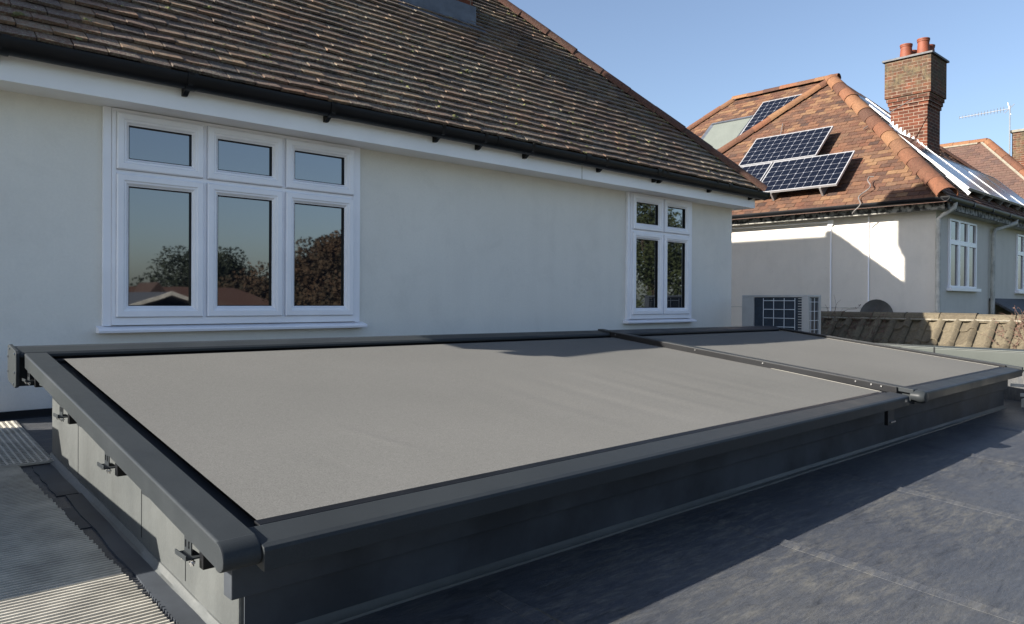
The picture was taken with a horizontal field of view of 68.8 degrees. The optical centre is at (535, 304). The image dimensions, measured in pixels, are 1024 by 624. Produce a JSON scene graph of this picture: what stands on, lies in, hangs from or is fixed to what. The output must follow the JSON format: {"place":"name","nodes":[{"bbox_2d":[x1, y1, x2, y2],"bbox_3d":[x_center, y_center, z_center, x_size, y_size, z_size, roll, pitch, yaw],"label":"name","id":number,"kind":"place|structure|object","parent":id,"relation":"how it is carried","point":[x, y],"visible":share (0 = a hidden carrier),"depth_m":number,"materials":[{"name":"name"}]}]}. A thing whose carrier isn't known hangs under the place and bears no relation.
{"place":"outdoors","nodes":[
{"label":"outdoors","id":0,"kind":"place"},
{"bbox_2d":[0,0,769,420],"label":"rendered house","id":1,"kind":"structure","parent":0,"point":[194,170],"depth_m":5.43,"materials":[{"name":"white paint"}]},
{"bbox_2d":[96,106,367,332],"bbox_3d":[-1.928,-0.505,5.001,1.781,1.343,0.077,0,0,-43],"label":"window","id":2,"kind":"structure","parent":1,"relation":"in","point":[258,230],"depth_m":4.90,"materials":[{"name":"white plastic"}]},
{"bbox_2d":[0,399,1023,623],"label":"flat roof","id":3,"kind":"structure","parent":1,"relation":"attached to","point":[927,528],"depth_m":2.67,"materials":[{"name":"rubber"}]},
{"bbox_2d":[0,421,53,466],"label":"grid mat","id":4,"kind":"object","parent":3,"relation":"on","point":[19,446],"visible":0.97,"depth_m":3.52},
{"bbox_2d":[0,465,173,623],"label":"walkway mat","id":5,"kind":"object","parent":3,"relation":"on","point":[57,566],"visible":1,"depth_m":2.22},
{"bbox_2d":[7,326,1022,623],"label":"covered rooflight","id":6,"kind":"object","parent":3,"relation":"on","point":[317,480],"visible":1,"depth_m":2.91,"materials":[{"name":"dark grey aluminium"},{"name":"fabric"}]},
{"bbox_2d":[742,295,820,333],"bbox_3d":[2.792,0.461,8.530,0.314,1.148,0.808,0,0,-43],"label":"air conditioner","id":7,"kind":"object","parent":3,"relation":"on","point":[798,312],"visible":0.38,"depth_m":8.34,"materials":[{"name":"metal"}]},
{"bbox_2d":[878,343,1023,400],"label":"parapet","id":8,"kind":"structure","parent":3,"relation":"on","point":[1014,357],"depth_m":6.89,"materials":[{"name":"concrete"}]},
{"bbox_2d":[1010,383,1023,407],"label":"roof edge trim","id":9,"kind":"structure","parent":3,"relation":"on","point":[1021,394],"depth_m":6.55,"materials":[{"name":"grey metal"}]},
{"bbox_2d":[623,192,696,323],"bbox_3d":[1.374,-0.491,8.127,1.214,1.366,0.077,0,0,-43],"label":"window","id":10,"kind":"structure","parent":1,"relation":"in","point":[658,236],"depth_m":8.09,"materials":[{"name":"white plastic"}]},
{"bbox_2d":[508,0,1023,155],"label":"sky","id":11,"kind":"structure","parent":0,"point":[688,58],"materials":[{"name":"blue"}]},
{"bbox_2d":[687,37,1023,326],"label":"neighbour house","id":12,"kind":"structure","parent":0,"point":[959,251],"depth_m":11.93,"materials":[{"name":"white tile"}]},
{"bbox_2d":[701,115,753,149],"bbox_3d":[3.815,-3.437,15.351,0.966,0.907,1.060,0,0,-43],"label":"roof window","id":13,"kind":"structure","parent":12,"relation":"in","point":[718,134],"depth_m":15.37,"materials":[{"name":"white glass"}]},
{"bbox_2d":[741,162,772,181],"bbox_3d":[3.398,-2.084,13.149,0.785,0.742,1.385,0,0,-43],"label":"solar panel","id":14,"kind":"object","parent":12,"relation":"on","point":[759,171],"visible":0.22,"depth_m":12.85,"materials":[{"name":"glass"}]},
{"bbox_2d":[740,94,800,134],"bbox_3d":[4.612,-3.621,14.733,1.191,1.113,0.870,0,0,-43],"label":"solar panel","id":15,"kind":"object","parent":12,"relation":"attached to","point":[765,110],"visible":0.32,"depth_m":14.97,"materials":[{"name":"glass"}]},
{"bbox_2d":[739,126,833,166],"bbox_3d":[4.381,-2.692,13.069,0.770,0.728,1.445,0,0,-43],"label":"solar panel","id":16,"kind":"object","parent":12,"relation":"on","point":[796,145],"visible":0.83,"depth_m":12.98,"materials":[{"name":"glass"}]},
{"bbox_2d":[762,150,854,200],"bbox_3d":[4.373,-2.074,12.119,0.785,0.742,1.382,0,0,-43],"label":"solar panel","id":17,"kind":"object","parent":12,"relation":"on","point":[822,173],"visible":0.86,"depth_m":12.01,"materials":[{"name":"glass"}]},
{"bbox_2d":[856,93,890,124],"bbox_3d":[6.254,-3.504,13.644,0.600,0.826,0.884,0,0,-43],"label":"solar panel","id":18,"kind":"object","parent":12,"relation":"attached to","point":[880,113],"visible":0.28,"depth_m":13.52,"materials":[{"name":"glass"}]},
{"bbox_2d":[860,299,892,311],"bbox_3d":[5.035,0.163,10.896,0.335,0.490,0.490,0,0,-43],"label":"satellite dish","id":19,"kind":"object","parent":12,"relation":"attached to","point":[870,306],"visible":0.21,"depth_m":10.82,"materials":[{"name":"grey metal"}]},
{"bbox_2d":[897,132,989,198],"bbox_3d":[6.419,-2.222,11.912,1.000,1.113,1.191,0,0,-43],"label":"solar panel","id":20,"kind":"object","parent":12,"relation":"attached to","point":[953,175],"visible":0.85,"depth_m":11.70,"materials":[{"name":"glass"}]},
{"bbox_2d":[946,218,980,291],"bbox_3d":[6.459,-0.731,11.250,1.350,1.050,0.074,0,0,-43],"label":"window","id":21,"kind":"structure","parent":12,"relation":"in","point":[962,236],"depth_m":11.25,"materials":[{"name":"white plastic"}]},
{"bbox_2d":[939,156,1008,204],"bbox_3d":[7.272,-2.067,12.495,1.000,0.807,0.861,0,0,-43],"label":"solar panel","id":22,"kind":"object","parent":12,"relation":"attached to","point":[997,197],"visible":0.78,"depth_m":12.44,"materials":[{"name":"glass"}]},
{"bbox_2d":[960,164,1023,210],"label":"solar panel","id":23,"kind":"object","parent":12,"relation":"attached to","point":[1013,202],"visible":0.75,"depth_m":13.14,"materials":[{"name":"glass"}]},
{"bbox_2d":[978,171,1023,211],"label":"solar panel","id":24,"kind":"object","parent":12,"relation":"attached to","point":[1006,189],"visible":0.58,"depth_m":13.90,"materials":[{"name":"glass"}]},
{"bbox_2d":[1015,234,1023,293],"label":"window","id":25,"kind":"structure","parent":12,"relation":"in","point":[1019,282],"depth_m":13.38,"materials":[{"name":"white plastic"}]},
{"bbox_2d":[732,128,1023,219],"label":"house","id":26,"kind":"structure","parent":0,"point":[988,156],"depth_m":18.76,"materials":[{"name":"brown tile"}]},
{"bbox_2d":[959,104,1013,154],"bbox_3d":[11.475,-4.414,19.029,1.212,1.362,0.093,1,0,34],"label":"tv aerial","id":27,"kind":"object","parent":26,"relation":"attached to","point":[1003,109],"visible":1,"depth_m":18.76,"materials":[{"name":"metal"}]},
{"bbox_2d":[821,311,1023,352],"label":"garden wall","id":28,"kind":"structure","parent":0,"point":[946,329],"depth_m":9.44,"materials":[{"name":"stone"}]},
{"bbox_2d":[821,297,860,336],"bbox_3d":[4.151,0.213,10.473,0.534,0.716,0.939,0,0,-28],"label":"creeper","id":29,"kind":"object","parent":28,"relation":"attached to","point":[836,321],"visible":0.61,"depth_m":10.35,"materials":[{"name":"brown plant"}]},
{"bbox_2d":[840,305,894,340],"bbox_3d":[4.492,0.278,10.005,0.642,0.583,1.035,0,0,-43],"label":"creeper","id":30,"kind":"object","parent":28,"relation":"attached to","point":[868,324],"visible":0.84,"depth_m":10.00,"materials":[{"name":"brown plant"}]},
{"bbox_2d":[980,307,1023,348],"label":"creeper","id":31,"kind":"object","parent":28,"relation":"attached to","point":[1018,329],"visible":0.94,"depth_m":8.77,"materials":[{"name":"beige plant"}]}
]}

